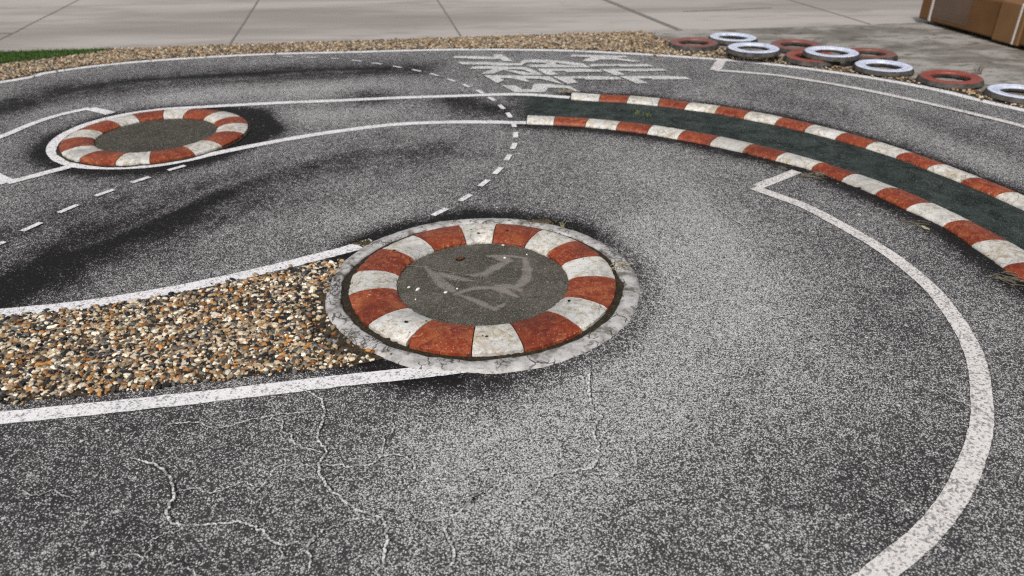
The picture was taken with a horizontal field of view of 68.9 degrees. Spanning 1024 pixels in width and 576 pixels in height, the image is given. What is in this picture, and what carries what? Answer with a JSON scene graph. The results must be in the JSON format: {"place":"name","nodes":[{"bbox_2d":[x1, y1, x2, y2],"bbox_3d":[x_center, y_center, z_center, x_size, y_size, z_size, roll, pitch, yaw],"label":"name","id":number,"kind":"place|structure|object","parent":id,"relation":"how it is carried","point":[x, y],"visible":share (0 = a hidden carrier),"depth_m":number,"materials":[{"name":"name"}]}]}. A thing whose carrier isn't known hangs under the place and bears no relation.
{"place":"outdoors","nodes":[
{"label":"outdoors","id":0,"kind":"place"},
{"bbox_2d":[0,46,112,63],"bbox_3d":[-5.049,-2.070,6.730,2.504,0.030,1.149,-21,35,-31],"label":"grass","id":1,"kind":"structure","parent":0,"point":[7,58],"depth_m":6.89,"materials":[{"name":"green plant"}]},
{"bbox_2d":[0,0,931,51],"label":"pavement","id":2,"kind":"structure","parent":0,"point":[28,25],"depth_m":8.49,"materials":[{"name":"concrete"}]},
{"bbox_2d":[0,32,1023,575],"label":"road","id":3,"kind":"structure","parent":0,"point":[788,370],"depth_m":2.67,"materials":[{"name":"grey asphalt"}]},
{"bbox_2d":[55,109,250,166],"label":"round kerb","id":4,"kind":"structure","parent":3,"relation":"on","point":[153,137],"depth_m":4.74,"materials":[{"name":"white paint"}]},
{"bbox_2d":[0,259,392,404],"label":"gravel","id":5,"kind":"structure","parent":3,"relation":"on","point":[159,332],"depth_m":2.71,"materials":[{"name":"beige gravel"}]},
{"bbox_2d":[352,239,372,246],"bbox_3d":[-0.680,-0.203,3.403,0.115,0.018,0.077,-1,29,0],"label":"moss","id":6,"kind":"object","parent":3,"relation":"on","point":[365,242],"visible":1,"depth_m":3.40,"materials":[{"name":"green plant"}]},
{"bbox_2d":[325,218,639,373],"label":"round kerb","id":7,"kind":"structure","parent":3,"relation":"on","point":[574,294],"depth_m":2.96,"materials":[{"name":"white paint"}]},
{"bbox_2d":[406,265,460,273],"bbox_3d":[-0.336,-0.080,3.172,0.266,0.006,0.011,9,31,17],"label":"dry stalk","id":8,"kind":"object","parent":7,"relation":"on","point":[429,267],"visible":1,"depth_m":3.18,"materials":[{"name":"brown plant"}]},
{"bbox_2d":[526,219,556,223],"bbox_3d":[0.143,-0.319,3.589,0.150,0.022,0.052,-1,29,0],"label":"moss","id":9,"kind":"object","parent":7,"relation":"on","point":[547,221],"visible":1,"depth_m":3.58,"materials":[{"name":"plant"}]},
{"bbox_2d":[610,261,630,269],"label":"twig litter","id":10,"kind":"object","parent":7,"relation":"on","point":[619,263],"visible":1,"depth_m":3.18,"materials":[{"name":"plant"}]},
{"bbox_2d":[555,88,574,92],"bbox_3d":[0.398,-1.502,5.691,0.134,0.025,0.119,-17,34,-27],"label":"moss","id":11,"kind":"object","parent":3,"relation":"on","point":[564,90],"visible":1,"depth_m":5.68,"materials":[{"name":"beige plant"}]},
{"bbox_2d":[526,115,1023,280],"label":"curved kerb","id":12,"kind":"structure","parent":3,"relation":"on","point":[1003,253],"depth_m":3.97,"materials":[{"name":"white paint"}]},
{"bbox_2d":[570,92,1023,210],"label":"curved kerb","id":13,"kind":"structure","parent":3,"relation":"on","point":[1006,195],"depth_m":4.65,"materials":[{"name":"white paint"}]},
{"bbox_2d":[796,170,826,180],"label":"twig litter","id":14,"kind":"object","parent":3,"relation":"on","point":[804,173],"visible":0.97,"depth_m":4.10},
{"bbox_2d":[898,220,930,228],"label":"twig litter","id":15,"kind":"object","parent":3,"relation":"on","point":[912,222],"visible":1,"depth_m":3.54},
{"bbox_2d":[983,271,1023,285],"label":"twig litter","id":16,"kind":"object","parent":3,"relation":"on","point":[1006,277],"visible":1,"depth_m":3.07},
{"bbox_2d":[0,30,1023,107],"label":"gravel verge","id":17,"kind":"structure","parent":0,"point":[915,82],"depth_m":6.71,"materials":[{"name":"brown gravel"}]},
{"bbox_2d":[725,42,780,57],"bbox_3d":[2.121,-2.097,6.566,0.473,0.043,0.473,5,30,9],"label":"tyre","id":18,"kind":"object","parent":17,"relation":"on","point":[735,49],"visible":1,"depth_m":6.48,"materials":[{"name":"white rubber"}]},
{"bbox_2d":[916,70,984,88],"bbox_3d":[3.396,-1.621,5.787,0.473,0.043,0.473,17,35,30],"label":"tyre","id":19,"kind":"object","parent":17,"relation":"on","point":[973,81],"visible":1,"depth_m":5.72,"materials":[{"name":"red rubber"}]},
{"bbox_2d":[655,22,1023,95],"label":"concrete ground","id":20,"kind":"structure","parent":0,"point":[919,48],"depth_m":7.05,"materials":[{"name":"grey concrete"}]},
{"bbox_2d":[668,37,718,51],"bbox_3d":[1.698,-2.283,6.982,0.473,0.043,0.473,-5,30,-6],"label":"tyre","id":21,"kind":"object","parent":20,"relation":"on","point":[678,44],"visible":1,"depth_m":6.89,"materials":[{"name":"red rubber"}]},
{"bbox_2d":[708,32,757,44],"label":"tyre","id":22,"kind":"object","parent":20,"relation":"on","point":[720,37],"visible":0.86,"depth_m":7.14,"materials":[{"name":"white rubber"}]},
{"bbox_2d":[770,39,821,52],"bbox_3d":[2.609,-2.224,6.864,0.473,0.044,0.473,-26,38,-35],"label":"tyre","id":23,"kind":"object","parent":20,"relation":"on","point":[779,44],"visible":0.7,"depth_m":6.91,"materials":[{"name":"red rubber"}]},
{"bbox_2d":[783,50,840,66],"bbox_3d":[2.587,-1.985,6.442,0.473,0.044,0.473,14,33,23],"label":"tyre","id":24,"kind":"object","parent":20,"relation":"on","point":[792,57],"visible":0.73,"depth_m":6.31,"materials":[{"name":"red rubber"}]},
{"bbox_2d":[802,46,859,61],"bbox_3d":[2.740,-2.013,6.408,0.473,0.043,0.473,-14,32,-22],"label":"tyre","id":25,"kind":"object","parent":24,"relation":"on","point":[849,55],"visible":1,"depth_m":6.33,"materials":[{"name":"white rubber"}]},
{"bbox_2d":[840,47,897,60],"bbox_3d":[3.129,-2.047,6.543,0.473,0.043,0.473,9,30,16],"label":"tyre","id":26,"kind":"object","parent":20,"relation":"on","point":[888,55],"visible":0.61,"depth_m":6.54,"materials":[{"name":"red rubber"}]},
{"bbox_2d":[852,59,914,76],"bbox_3d":[3.043,-1.808,6.122,0.473,0.044,0.473,-20,35,-31],"label":"tyre","id":27,"kind":"object","parent":20,"relation":"on","point":[900,70],"visible":1,"depth_m":6.04,"materials":[{"name":"white rubber"}]},
{"bbox_2d":[919,0,1023,45],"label":"cardboard box","id":28,"kind":"object","parent":20,"relation":"on","point":[1002,21],"visible":1,"depth_m":7.15,"materials":[{"name":"brown cardboard"}]},
{"bbox_2d":[973,65,984,73],"bbox_3d":[3.756,-1.762,6.012,0.082,0.079,0.060,15,33,26],"label":"weed","id":29,"kind":"object","parent":20,"relation":"on","point":[979,71],"visible":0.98,"depth_m":6.01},
{"bbox_2d":[983,84,1023,104],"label":"tyre","id":30,"kind":"object","parent":20,"relation":"on","point":[996,91],"visible":1,"depth_m":5.40,"materials":[{"name":"white rubber"}]}
]}

